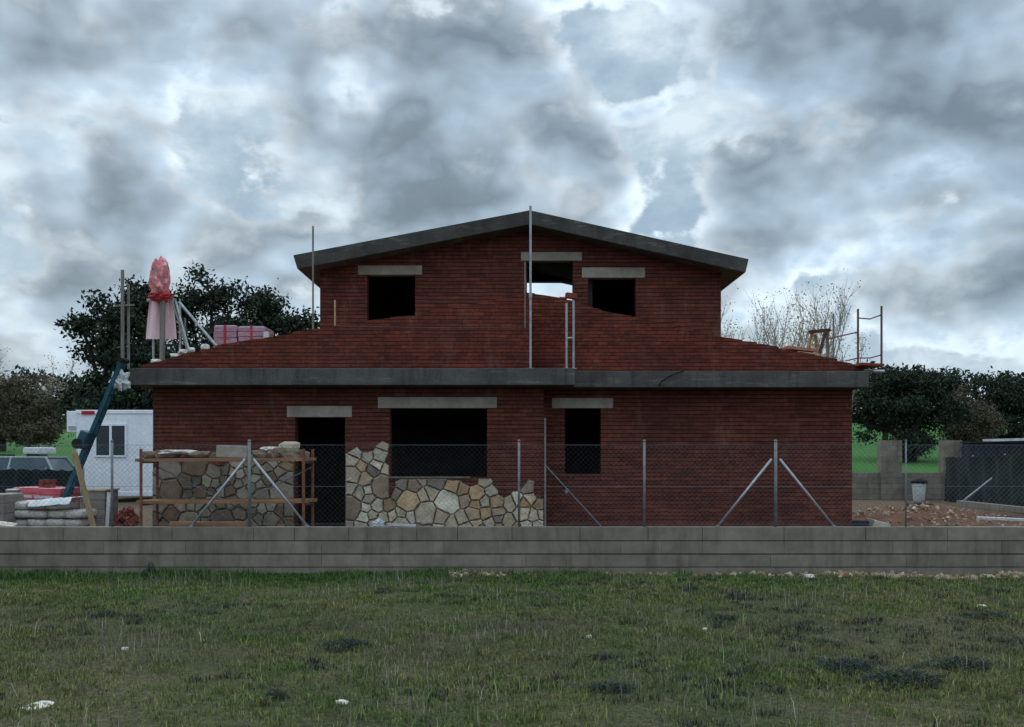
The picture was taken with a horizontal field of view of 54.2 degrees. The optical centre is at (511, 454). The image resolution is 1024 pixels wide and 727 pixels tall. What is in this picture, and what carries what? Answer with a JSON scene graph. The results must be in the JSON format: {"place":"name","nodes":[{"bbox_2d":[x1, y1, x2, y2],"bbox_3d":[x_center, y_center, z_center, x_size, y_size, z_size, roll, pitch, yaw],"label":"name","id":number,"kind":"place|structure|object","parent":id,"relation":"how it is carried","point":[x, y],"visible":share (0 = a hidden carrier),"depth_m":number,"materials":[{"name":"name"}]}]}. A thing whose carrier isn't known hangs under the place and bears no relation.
{"place":"outdoors","nodes":[
{"label":"outdoors","id":0,"kind":"place"},
{"bbox_2d":[5,489,20,492],"bbox_3d":[-8.882,1.127,17.800,0.250,1.046,0.246,0,0,0],"label":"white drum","id":1,"kind":"object","parent":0,"point":[13,490],"visible":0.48,"depth_m":17.70,"materials":[{"name":"plastic"}]},
{"bbox_2d":[0,423,1023,726],"bbox_3d":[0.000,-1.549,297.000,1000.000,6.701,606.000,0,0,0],"label":"ground","id":2,"kind":"structure","parent":0,"point":[864,455],"depth_m":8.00,"materials":[{"name":"plant"}]},
{"bbox_2d":[0,521,17,525],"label":"pale slab","id":3,"kind":"object","parent":2,"relation":"on","point":[3,523],"depth_m":15.30,"materials":[{"name":"stone"}]},
{"bbox_2d":[0,374,18,450],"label":"holm oak","id":4,"kind":"object","parent":2,"relation":"on","point":[3,444],"visible":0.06,"depth_m":74.77,"materials":[{"name":"green plant"}]},
{"bbox_2d":[0,493,23,522],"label":"block pack","id":5,"kind":"object","parent":2,"relation":"on","point":[8,500],"visible":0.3,"depth_m":16.60,"materials":[{"name":"concrete"}]},
{"bbox_2d":[16,518,31,525],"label":"cement bag","id":6,"kind":"object","parent":2,"relation":"on","point":[24,520],"visible":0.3,"depth_m":16.80,"materials":[{"name":"paper"}]},
{"bbox_2d":[14,509,34,517],"bbox_3d":[-8.233,1.000,17.061,0.310,0.157,0.620,1,-2,-3],"label":"cement bag","id":7,"kind":"object","parent":6,"relation":"on","point":[22,513],"visible":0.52,"depth_m":16.76,"materials":[{"name":"paper"}]},
{"bbox_2d":[15,500,31,509],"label":"cement bag","id":8,"kind":"object","parent":7,"relation":"on","point":[20,505],"visible":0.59,"depth_m":16.78,"materials":[{"name":"paper"}]},
{"bbox_2d":[13,487,52,499],"bbox_3d":[-9.044,1.139,19.096,0.608,1.062,0.809,0,0,0],"label":"brick pack","id":9,"kind":"object","parent":2,"relation":"on","point":[29,493],"visible":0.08,"depth_m":18.70,"materials":[{"name":"red brick"}]},
{"bbox_2d":[0,368,73,449],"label":"brown bush","id":10,"kind":"object","parent":2,"relation":"on","point":[30,426],"visible":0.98,"depth_m":61.30,"materials":[{"name":"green plant"}]},
{"bbox_2d":[22,701,53,709],"bbox_3d":[-3.210,1.699,6.771,0.170,0.015,0.243,0,0,16],"label":"stone","id":11,"kind":"object","parent":2,"relation":"on","point":[43,705],"visible":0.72,"depth_m":6.78,"materials":[{"name":"stone"}]},
{"bbox_2d":[27,518,49,525],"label":"cement bag","id":12,"kind":"object","parent":2,"relation":"on","point":[35,522],"visible":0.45,"depth_m":16.77,"materials":[{"name":"paper"}]},
{"bbox_2d":[28,509,51,518],"bbox_3d":[-7.957,1.000,17.064,0.310,0.157,0.620,1,0,3],"label":"cement bag","id":13,"kind":"object","parent":12,"relation":"on","point":[38,514],"visible":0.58,"depth_m":16.76,"materials":[{"name":"paper"}]},
{"bbox_2d":[26,501,46,509],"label":"cement bag","id":14,"kind":"object","parent":13,"relation":"on","point":[37,507],"visible":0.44,"depth_m":16.77,"materials":[{"name":"paper"}]},
{"bbox_2d":[28,496,82,506],"bbox_3d":[-7.726,0.784,17.020,0.697,0.153,0.700,0,0,0],"label":"plastic sheet","id":15,"kind":"object","parent":14,"relation":"on","point":[45,502],"visible":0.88,"depth_m":16.72,"materials":[{"name":"plastic"}]},
{"bbox_2d":[0,340,80,455],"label":"bare tree","id":16,"kind":"object","parent":2,"relation":"on","point":[57,385],"visible":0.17,"depth_m":66.69,"materials":[{"name":"plant"}]},
{"bbox_2d":[0,447,81,497],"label":"parked car","id":17,"kind":"object","parent":2,"relation":"on","point":[55,463],"visible":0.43,"depth_m":29.72,"materials":[{"name":"grey paint"}]},
{"bbox_2d":[0,467,83,508],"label":"shade net fence","id":18,"kind":"object","parent":2,"relation":"on","point":[61,476],"visible":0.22,"depth_m":24.41,"materials":[{"name":"fabric"}]},
{"bbox_2d":[34,487,78,508],"bbox_3d":[-8.501,1.142,18.695,0.485,1.056,0.809,0,0,0],"label":"brick pack","id":19,"kind":"object","parent":2,"relation":"on","point":[45,493],"visible":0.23,"depth_m":18.30,"materials":[{"name":"red brick"}]},
{"bbox_2d":[45,518,68,525],"bbox_3d":[-7.685,1.145,17.061,0.310,0.157,0.620,1,0,-3],"label":"cement bag","id":20,"kind":"object","parent":2,"relation":"on","point":[59,522],"visible":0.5,"depth_m":16.76,"materials":[{"name":"paper"}]},
{"bbox_2d":[47,509,74,517],"bbox_3d":[-7.648,1.000,17.097,0.310,0.157,0.620,-1,-1,-1],"label":"cement bag","id":21,"kind":"object","parent":20,"relation":"on","point":[50,513],"visible":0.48,"depth_m":16.79,"materials":[{"name":"paper"}]},
{"bbox_2d":[45,501,78,509],"bbox_3d":[-7.680,0.855,17.064,0.310,0.157,0.620,-2,-1,-1],"label":"cement bag","id":22,"kind":"object","parent":21,"relation":"on","point":[54,507],"visible":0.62,"depth_m":16.81,"materials":[{"name":"paper"}]},
{"bbox_2d":[64,518,89,525],"bbox_3d":[-7.393,1.145,17.092,0.310,0.157,0.620,0,1,0],"label":"cement bag","id":23,"kind":"object","parent":2,"relation":"on","point":[73,522],"visible":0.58,"depth_m":16.79,"materials":[{"name":"paper"}]},
{"bbox_2d":[64,508,96,518],"bbox_3d":[-7.342,1.000,17.073,0.310,0.157,0.620,-1,1,2],"label":"cement bag","id":24,"kind":"object","parent":23,"relation":"on","point":[70,514],"visible":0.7,"depth_m":16.78,"materials":[{"name":"paper"}]},
{"bbox_2d":[72,452,95,525],"bbox_3d":[-6.983,0.796,16.450,0.081,1.709,0.501,0,0,45],"label":"leaning plank","id":25,"kind":"object","parent":2,"relation":"on","point":[81,479],"visible":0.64,"depth_m":16.39,"materials":[{"name":"wood"}]},
{"bbox_2d":[61,357,129,497],"bbox_3d":[-7.525,-0.013,17.455,1.723,3.341,0.475,0,0,12],"label":"inclined hoist","id":26,"kind":"object","parent":2,"relation":"on","point":[85,438],"visible":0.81,"depth_m":17.40,"materials":[{"name":"teal paint"}]},
{"bbox_2d":[84,488,119,525],"bbox_3d":[-7.177,1.138,17.587,0.505,1.084,0.665,0,0,0],"label":"block pack","id":27,"kind":"object","parent":2,"relation":"on","point":[100,500],"visible":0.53,"depth_m":17.30,"materials":[{"name":"grey concrete"}]},
{"bbox_2d":[76,410,152,502],"bbox_3d":[-13.472,0.074,36.995,3.150,3.252,5.090,0,0,0],"label":"site cabin","id":28,"kind":"object","parent":2,"relation":"on","point":[129,428],"visible":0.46,"depth_m":34.50,"materials":[{"name":"metal"}]},
{"bbox_2d":[67,411,76,432],"bbox_3d":[-15.200,-1.156,34.965,0.374,0.724,0.870,0,0,0],"label":"ventilation unit","id":29,"kind":"object","parent":28,"relation":"attached to","point":[71,421],"visible":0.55,"depth_m":34.55,"materials":[{"name":"white paint"}]},
{"bbox_2d":[94,424,126,456],"bbox_3d":[-13.835,-0.500,34.474,1.104,1.138,0.049,0,0,0],"label":"window","id":30,"kind":"structure","parent":28,"relation":"in","point":[107,432],"depth_m":34.47,"materials":[{"name":"white paint"}]},
{"bbox_2d":[40,274,193,421],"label":"holm oak","id":31,"kind":"object","parent":2,"relation":"on","point":[91,391],"visible":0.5,"depth_m":46.89,"materials":[{"name":"green plant"}]},
{"bbox_2d":[110,506,138,525],"bbox_3d":[-6.803,1.293,17.603,0.816,0.796,1.718,0,0,0],"label":"broken brick heap","id":32,"kind":"object","parent":2,"relation":"on","point":[121,516],"visible":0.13,"depth_m":17.51,"materials":[{"name":"brick"}]},
{"bbox_2d":[139,560,155,576],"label":"shrub","id":33,"kind":"object","parent":2,"relation":"on","point":[149,569],"visible":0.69,"depth_m":14.27,"materials":[{"name":"green plant"}]},
{"bbox_2d":[167,259,260,354],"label":"holm oak","id":34,"kind":"object","parent":2,"relation":"on","point":[214,298],"visible":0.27,"depth_m":51.53,"materials":[{"name":"green plant"}]},
{"bbox_2d":[135,449,316,525],"bbox_3d":[-4.763,0.770,16.775,2.858,1.740,0.802,0,0,0],"label":"scaffold","id":35,"kind":"object","parent":2,"relation":"on","point":[141,460],"visible":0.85,"depth_m":16.42,"materials":[{"name":"orange paint"}]},
{"bbox_2d":[143,451,156,457],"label":"stone","id":36,"kind":"object","parent":35,"relation":"on","point":[148,454],"visible":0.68,"depth_m":16.68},
{"bbox_2d":[154,451,180,457],"bbox_3d":[-5.764,-0.012,16.747,0.430,0.147,0.280,0,0,-23],"label":"stone","id":37,"kind":"object","parent":35,"relation":"on","point":[156,454],"visible":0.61,"depth_m":16.63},
{"bbox_2d":[158,450,196,453],"bbox_3d":[-5.599,-0.052,16.746,0.645,0.074,0.421,0,0,-6],"label":"stone","id":38,"kind":"object","parent":37,"relation":"on","point":[177,451],"visible":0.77,"depth_m":16.59,"materials":[{"name":"stone"}]},
{"bbox_2d":[185,451,213,457],"bbox_3d":[-5.230,-0.002,16.747,0.473,0.126,0.309,0,0,0],"label":"stone","id":39,"kind":"object","parent":35,"relation":"on","point":[204,454],"visible":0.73,"depth_m":16.63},
{"bbox_2d":[216,445,247,457],"bbox_3d":[-4.673,-0.057,16.750,0.505,0.224,0.300,0,0,-6],"label":"cut stone block","id":40,"kind":"object","parent":35,"relation":"on","point":[225,451],"depth_m":16.60,"materials":[{"name":"stone"}]},
{"bbox_2d":[252,450,267,457],"bbox_3d":[-4.190,-0.012,16.748,0.301,0.147,0.196,0,0,0],"label":"stone","id":41,"kind":"object","parent":35,"relation":"on","point":[258,453],"visible":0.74,"depth_m":16.67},
{"bbox_2d":[267,447,280,457],"bbox_3d":[-3.936,-0.032,16.747,0.238,0.189,0.366,0,0,33],"label":"stone","id":42,"kind":"object","parent":35,"relation":"on","point":[277,455],"visible":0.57,"depth_m":16.62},
{"bbox_2d":[279,450,301,457],"bbox_3d":[-3.688,-0.012,16.748,0.430,0.158,0.280,0,0,0],"label":"stone","id":43,"kind":"object","parent":35,"relation":"on","point":[293,454],"visible":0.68,"depth_m":16.63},
{"bbox_2d":[278,441,299,452],"bbox_3d":[-3.737,-0.122,16.746,0.409,0.210,0.266,0,0,-34],"label":"stone","id":44,"kind":"object","parent":43,"relation":"on","point":[288,446],"visible":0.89,"depth_m":16.64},
{"bbox_2d":[299,451,309,457],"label":"stone","id":45,"kind":"object","parent":35,"relation":"on","point":[307,454],"visible":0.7,"depth_m":16.70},
{"bbox_2d":[230,278,319,336],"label":"holm oak","id":46,"kind":"object","parent":2,"relation":"on","point":[271,315],"visible":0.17,"depth_m":54.69,"materials":[{"name":"green plant"}]},
{"bbox_2d":[262,687,297,700],"bbox_3d":[-1.633,1.653,6.959,0.282,0.114,0.176,0,0,-35],"label":"shrub","id":47,"kind":"object","parent":2,"relation":"on","point":[281,694],"visible":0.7,"depth_m":6.93,"materials":[{"name":"green plant"}]},
{"bbox_2d":[315,634,379,653],"bbox_3d":[-1.456,1.666,8.956,0.762,0.127,0.476,0,0,-36],"label":"shrub","id":48,"kind":"object","parent":2,"relation":"on","point":[352,641],"visible":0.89,"depth_m":8.87,"materials":[{"name":"green plant"}]},
{"bbox_2d":[128,210,868,525],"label":"brick house","id":49,"kind":"structure","parent":2,"relation":"on","point":[402,384],"depth_m":18.60,"materials":[{"name":"brick"}]},
{"bbox_2d":[108,369,130,390],"bbox_3d":[-6.827,-1.307,17.437,0.339,0.411,0.307,0,0,17],"label":"crumpled bag","id":50,"kind":"object","parent":49,"relation":"hanging from","point":[122,382],"visible":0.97,"depth_m":17.37,"materials":[{"name":"white plastic"}]},
{"bbox_2d":[121,270,123,357],"bbox_3d":[-6.855,-2.388,17.600,0.059,1.736,0.059,0,0,23],"label":"timber pole","id":51,"kind":"object","parent":49,"relation":"on","point":[122,313],"visible":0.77,"depth_m":17.57,"materials":[{"name":"wood"}]},
{"bbox_2d":[127,284,129,368],"bbox_3d":[-6.788,-2.273,17.700,0.046,1.507,0.046,0,0,22],"label":"timber pole","id":52,"kind":"object","parent":49,"relation":"on","point":[128,324],"visible":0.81,"depth_m":17.68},
{"bbox_2d":[146,256,216,359],"bbox_3d":[-6.053,-2.592,18.399,1.509,2.144,0.551,0,0,0],"label":"wrapped frame","id":53,"kind":"object","parent":49,"relation":"on","point":[161,322],"visible":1,"depth_m":18.32,"materials":[{"name":"metal"}]},
{"bbox_2d":[178,349,187,354],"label":"stone","id":54,"kind":"object","parent":49,"relation":"on","point":[182,351],"visible":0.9,"depth_m":18.08,"materials":[{"name":"stone"}]},
{"bbox_2d":[201,344,209,348],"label":"stone","id":55,"kind":"object","parent":49,"relation":"on","point":[205,346],"visible":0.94,"depth_m":18.09,"materials":[{"name":"stone"}]},
{"bbox_2d":[214,325,238,346],"bbox_3d":[-5.424,-2.105,19.250,0.442,0.710,0.730,0,0,0],"label":"tile pack","id":56,"kind":"object","parent":49,"relation":"on","point":[225,334],"visible":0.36,"depth_m":18.90,"materials":[{"name":"pink plastic"}]},
{"bbox_2d":[238,326,273,341],"bbox_3d":[-4.925,-2.156,19.250,0.518,0.571,0.730,0,0,0],"label":"tile pack","id":57,"kind":"object","parent":49,"relation":"on","point":[249,332],"visible":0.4,"depth_m":18.90,"materials":[{"name":"pink plastic"}]},
{"bbox_2d":[312,226,313,328],"bbox_3d":[-3.682,-3.198,18.500,0.031,2.076,0.031,0,0,23],"label":"steel pole","id":58,"kind":"object","parent":49,"relation":"on","point":[312,277],"visible":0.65,"depth_m":18.49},
{"bbox_2d":[334,300,335,325],"bbox_3d":[-3.275,-2.534,18.500,0.030,0.668,0.030,0,0,23],"label":"wooden stick","id":59,"kind":"object","parent":49,"relation":"on","point":[334,312],"visible":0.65,"depth_m":18.49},
{"bbox_2d":[360,326,453,327],"bbox_3d":[-1.456,-2.305,17.970,3.378,0.032,0.004,0,0,0],"label":"string line","id":60,"kind":"object","parent":49,"relation":"attached to","point":[422,327],"visible":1,"depth_m":17.97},
{"bbox_2d":[524,262,525,327],"bbox_3d":[0.233,-2.872,17.950,0.022,1.185,0.022,0,0,22],"label":"wooden batten","id":61,"kind":"object","parent":49,"relation":"attached to","point":[524,294],"visible":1,"depth_m":17.94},
{"bbox_2d":[529,206,531,367],"bbox_3d":[0.327,-2.959,17.660,0.140,2.877,0.140,0,0,0],"label":"steel prop","id":62,"kind":"object","parent":49,"relation":"on","point":[530,286],"visible":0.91,"depth_m":17.65,"materials":[{"name":"metal"}]},
{"bbox_2d":[544,418,545,525],"bbox_3d":[0.596,0.494,17.945,0.032,2.312,0.030,0,0,0],"label":"corner profile","id":63,"kind":"object","parent":49,"relation":"attached to","point":[544,471],"visible":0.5,"depth_m":17.93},
{"bbox_2d":[565,300,576,369],"bbox_3d":[1.028,-2.133,17.720,0.224,1.227,0.120,0,0,0],"label":"ladder frame","id":64,"kind":"object","parent":49,"relation":"on","point":[573,334],"visible":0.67,"depth_m":17.71,"materials":[{"name":"metal"}]},
{"bbox_2d":[565,292,576,299],"bbox_3d":[1.105,-2.977,18.720,0.207,0.118,0.120,0,0,-17],"label":"loose brick","id":65,"kind":"object","parent":49,"relation":"on","point":[568,295],"visible":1,"depth_m":18.67,"materials":[{"name":"brick"}]},
{"bbox_2d":[658,370,683,385],"bbox_3d":[2.875,-1.384,18.050,0.466,0.287,0.048,0,0,0],"label":"black cable","id":66,"kind":"object","parent":49,"relation":"hanging from","point":[670,376],"visible":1,"depth_m":18.03,"materials":[{"name":"rubber"}]},
{"bbox_2d":[796,351,819,355],"bbox_3d":[5.626,-1.920,19.200,0.426,0.105,0.500,0,0,0],"label":"roof board","id":67,"kind":"object","parent":49,"relation":"on","point":[817,354],"visible":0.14,"depth_m":18.95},
{"bbox_2d":[781,346,815,352],"bbox_3d":[5.491,-2.016,19.200,0.540,0.119,0.500,0,0,0],"label":"roof board","id":68,"kind":"object","parent":67,"relation":"on","point":[795,349],"visible":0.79,"depth_m":18.95,"materials":[{"name":"wood"}]},
{"bbox_2d":[807,328,830,357],"bbox_3d":[6.058,-2.148,19.650,0.480,0.664,0.449,0,0,0],"label":"wooden trestle","id":69,"kind":"object","parent":49,"relation":"on","point":[825,335],"visible":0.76,"depth_m":19.69,"materials":[{"name":"wood"}]},
{"bbox_2d":[826,306,884,372],"bbox_3d":[6.440,-2.167,18.890,1.080,1.254,0.341,0,0,0],"label":"guardrail frame","id":70,"kind":"object","parent":49,"relation":"on","point":[881,341],"visible":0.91,"depth_m":18.73,"materials":[{"name":"red paint"}]},
{"bbox_2d":[855,362,883,367],"bbox_3d":[6.586,-1.656,18.500,0.422,0.066,0.500,0,0,0],"label":"roof tile","id":71,"kind":"object","parent":49,"relation":"on","point":[870,365],"visible":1,"depth_m":18.30,"materials":[{"name":"ceramic"}]},
{"bbox_2d":[0,526,1023,575],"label":"perimeter wall","id":72,"kind":"structure","parent":2,"relation":"on","point":[962,550],"depth_m":14.70,"materials":[{"name":"grey concrete"}]},
{"bbox_2d":[169,522,252,525],"bbox_3d":[-4.473,1.025,14.862,1.220,0.070,0.060,0,0,0],"label":"timber plank","id":73,"kind":"object","parent":72,"relation":"on","point":[207,523],"visible":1,"depth_m":14.83,"materials":[{"name":"wood"}]},
{"bbox_2d":[371,519,384,526],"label":"plastic bag","id":74,"kind":"object","parent":72,"relation":"on","point":[377,523],"visible":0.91,"depth_m":14.84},
{"bbox_2d":[388,523,415,525],"bbox_3d":[-1.636,1.040,14.870,0.420,0.047,0.070,0,0,-2],"label":"white offcut","id":75,"kind":"object","parent":72,"relation":"on","point":[392,524],"visible":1,"depth_m":14.84,"materials":[{"name":"plastic"}]},
{"bbox_2d":[0,440,1023,526],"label":"chain link fence","id":76,"kind":"object","parent":72,"relation":"on","point":[566,491],"visible":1,"depth_m":14.79,"materials":[{"name":"metal"}]},
{"bbox_2d":[0,574,1023,726],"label":"scrub weeds","id":77,"kind":"object","parent":2,"relation":"on","point":[611,656],"visible":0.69,"depth_m":9.45,"materials":[{"name":"plant"}]},
{"bbox_2d":[0,566,1023,726],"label":"dry weeds","id":78,"kind":"object","parent":2,"relation":"on","point":[646,687],"visible":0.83,"depth_m":8.86,"materials":[{"name":"plant"}]},
{"bbox_2d":[0,359,1023,422],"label":"distant wood","id":79,"kind":"object","parent":2,"relation":"on","point":[977,393],"visible":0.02,"depth_m":158.42,"materials":[{"name":"green plant"}]},
{"bbox_2d":[574,679,654,695],"bbox_3d":[0.745,1.666,7.271,0.621,0.089,0.388,0,0,-22],"label":"shrub","id":80,"kind":"object","parent":2,"relation":"on","point":[612,684],"visible":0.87,"depth_m":7.22,"materials":[{"name":"green plant"}]},
{"bbox_2d":[683,583,699,591],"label":"shrub","id":81,"kind":"object","parent":2,"relation":"on","point":[691,588],"visible":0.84,"depth_m":12.58,"materials":[{"name":"green plant"}]},
{"bbox_2d":[692,611,739,624],"bbox_3d":[2.142,1.648,10.225,0.621,0.101,0.388,0,0,-37],"label":"shrub","id":82,"kind":"object","parent":2,"relation":"on","point":[719,615],"visible":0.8,"depth_m":10.15,"materials":[{"name":"green plant"}]},
{"bbox_2d":[717,589,747,600],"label":"shrub","id":83,"kind":"object","parent":2,"relation":"on","point":[733,596],"visible":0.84,"depth_m":11.87,"materials":[{"name":"green plant"}]},
{"bbox_2d":[448,569,1023,580],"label":"rubble","id":84,"kind":"object","parent":2,"relation":"on","point":[1002,573],"visible":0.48,"depth_m":14.46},
{"bbox_2d":[721,279,860,359],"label":"bare tree","id":85,"kind":"object","parent":2,"relation":"on","point":[771,324],"visible":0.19,"depth_m":52.21,"materials":[{"name":"brown plant"}]},
{"bbox_2d":[722,269,860,355],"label":"bare tree","id":86,"kind":"object","parent":2,"relation":"on","point":[802,339],"visible":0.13,"depth_m":48.31,"materials":[{"name":"brown plant"}]},
{"bbox_2d":[758,327,870,436],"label":"bare tree","id":87,"kind":"object","parent":2,"relation":"on","point":[861,346],"visible":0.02,"depth_m":51.13,"materials":[{"name":"plant"}]},
{"bbox_2d":[800,654,892,676],"bbox_3d":[2.697,1.657,8.034,0.790,0.127,0.494,0,0,-28],"label":"shrub","id":88,"kind":"object","parent":2,"relation":"on","point":[835,665],"visible":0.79,"depth_m":7.96,"materials":[{"name":"green plant"}]},
{"bbox_2d":[852,520,868,525],"bbox_3d":[6.643,1.340,19.200,0.343,0.176,0.250,0,0,-6],"label":"dark block","id":89,"kind":"object","parent":2,"relation":"on","point":[860,523],"depth_m":19.08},
{"bbox_2d":[865,518,889,525],"bbox_3d":[7.117,1.360,19.500,0.404,0.264,0.310,0,0,-17],"label":"pale slab","id":90,"kind":"object","parent":2,"relation":"on","point":[872,522],"depth_m":19.36,"materials":[{"name":"stone"}]},
{"bbox_2d":[847,664,951,691],"bbox_3d":[3.025,1.653,7.563,0.960,0.152,0.599,0,0,-6],"label":"shrub","id":91,"kind":"object","parent":2,"relation":"on","point":[908,676],"visible":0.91,"depth_m":7.48,"materials":[{"name":"green plant"}]},
{"bbox_2d":[852,440,961,499],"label":"block wall","id":92,"kind":"structure","parent":2,"relation":"on","point":[889,466],"depth_m":36.96,"materials":[{"name":"grey concrete"}]},
{"bbox_2d":[879,426,941,462],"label":"bush","id":93,"kind":"object","parent":2,"relation":"on","point":[919,443],"visible":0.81,"depth_m":62.36,"materials":[{"name":"green plant"}]},
{"bbox_2d":[852,365,968,439],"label":"holm oak","id":94,"kind":"object","parent":2,"relation":"on","point":[960,380],"visible":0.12,"depth_m":89.46,"materials":[{"name":"green plant"}]},
{"bbox_2d":[852,362,977,460],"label":"holm oak","id":95,"kind":"object","parent":2,"relation":"on","point":[894,405],"visible":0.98,"depth_m":63.16,"materials":[{"name":"green plant"}]},
{"bbox_2d":[907,477,932,506],"bbox_3d":[12.438,1.183,30.502,0.650,0.995,0.496,0,0,0],"label":"white bucket","id":96,"kind":"object","parent":2,"relation":"on","point":[918,481],"visible":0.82,"depth_m":30.36,"materials":[{"name":"plastic"}]},
{"bbox_2d":[852,504,1023,525],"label":"dirt heap","id":97,"kind":"object","parent":2,"relation":"on","point":[881,516],"visible":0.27,"depth_m":23.62,"materials":[{"name":"soil"}]},
{"bbox_2d":[852,501,1023,525],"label":"rubble","id":98,"kind":"object","parent":97,"relation":"on","point":[922,506],"visible":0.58,"depth_m":24.11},
{"bbox_2d":[961,477,992,502],"bbox_3d":[12.555,0.945,27.000,0.832,0.675,0.030,0,0,0],"label":"leaning pole","id":99,"kind":"object","parent":97,"relation":"on","point":[976,490],"visible":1,"depth_m":26.98,"materials":[{"name":"metal"}]},
{"bbox_2d":[910,651,1001,673],"bbox_3d":[3.618,1.644,8.037,0.847,0.139,0.529,0,0,-28],"label":"shrub","id":100,"kind":"object","parent":2,"relation":"on","point":[963,662],"visible":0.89,"depth_m":7.96,"materials":[{"name":"green plant"}]},
{"bbox_2d":[935,384,1011,445],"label":"brown bush","id":101,"kind":"object","parent":2,"relation":"on","point":[984,419],"visible":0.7,"depth_m":65.41,"materials":[{"name":"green plant"}]},
{"bbox_2d":[944,454,1023,513],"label":"shade net fence","id":102,"kind":"object","parent":2,"relation":"on","point":[972,470],"visible":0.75,"depth_m":31.24,"materials":[{"name":"fabric"}]},
{"bbox_2d":[952,609,1017,622],"bbox_3d":[4.960,1.638,10.364,0.847,0.114,0.529,0,0,-35],"label":"shrub","id":103,"kind":"object","parent":2,"relation":"on","point":[998,613],"visible":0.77,"depth_m":10.28,"materials":[{"name":"green plant"}]},
{"bbox_2d":[956,500,1023,512],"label":"timber beam","id":104,"kind":"structure","parent":2,"relation":"on","point":[1006,508],"depth_m":27.35,"materials":[{"name":"wood"}]},
{"bbox_2d":[959,441,1023,456],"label":"dark shed","id":105,"kind":"structure","parent":2,"relation":"on","point":[995,448],"depth_m":36.00,"materials":[{"name":"metal"}]},
{"bbox_2d":[983,438,1023,440],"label":"roofing sheet","id":106,"kind":"object","parent":105,"relation":"on","point":[1015,439],"visible":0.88,"depth_m":35.82,"materials":[{"name":"white plastic"}]},
{"bbox_2d":[968,366,1023,438],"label":"holm oak","id":107,"kind":"object","parent":2,"relation":"on","point":[1005,393],"visible":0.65,"depth_m":68.91,"materials":[{"name":"green plant"}]},
{"bbox_2d":[977,516,1023,520],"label":"white plank","id":108,"kind":"object","parent":2,"relation":"on","point":[1001,518],"visible":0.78,"depth_m":22.00,"materials":[{"name":"wood"}]},
{"bbox_2d":[0,0,1023,422],"label":"sky","id":109,"kind":"structure","parent":0,"point":[881,142],"materials":[{"name":"grey"}]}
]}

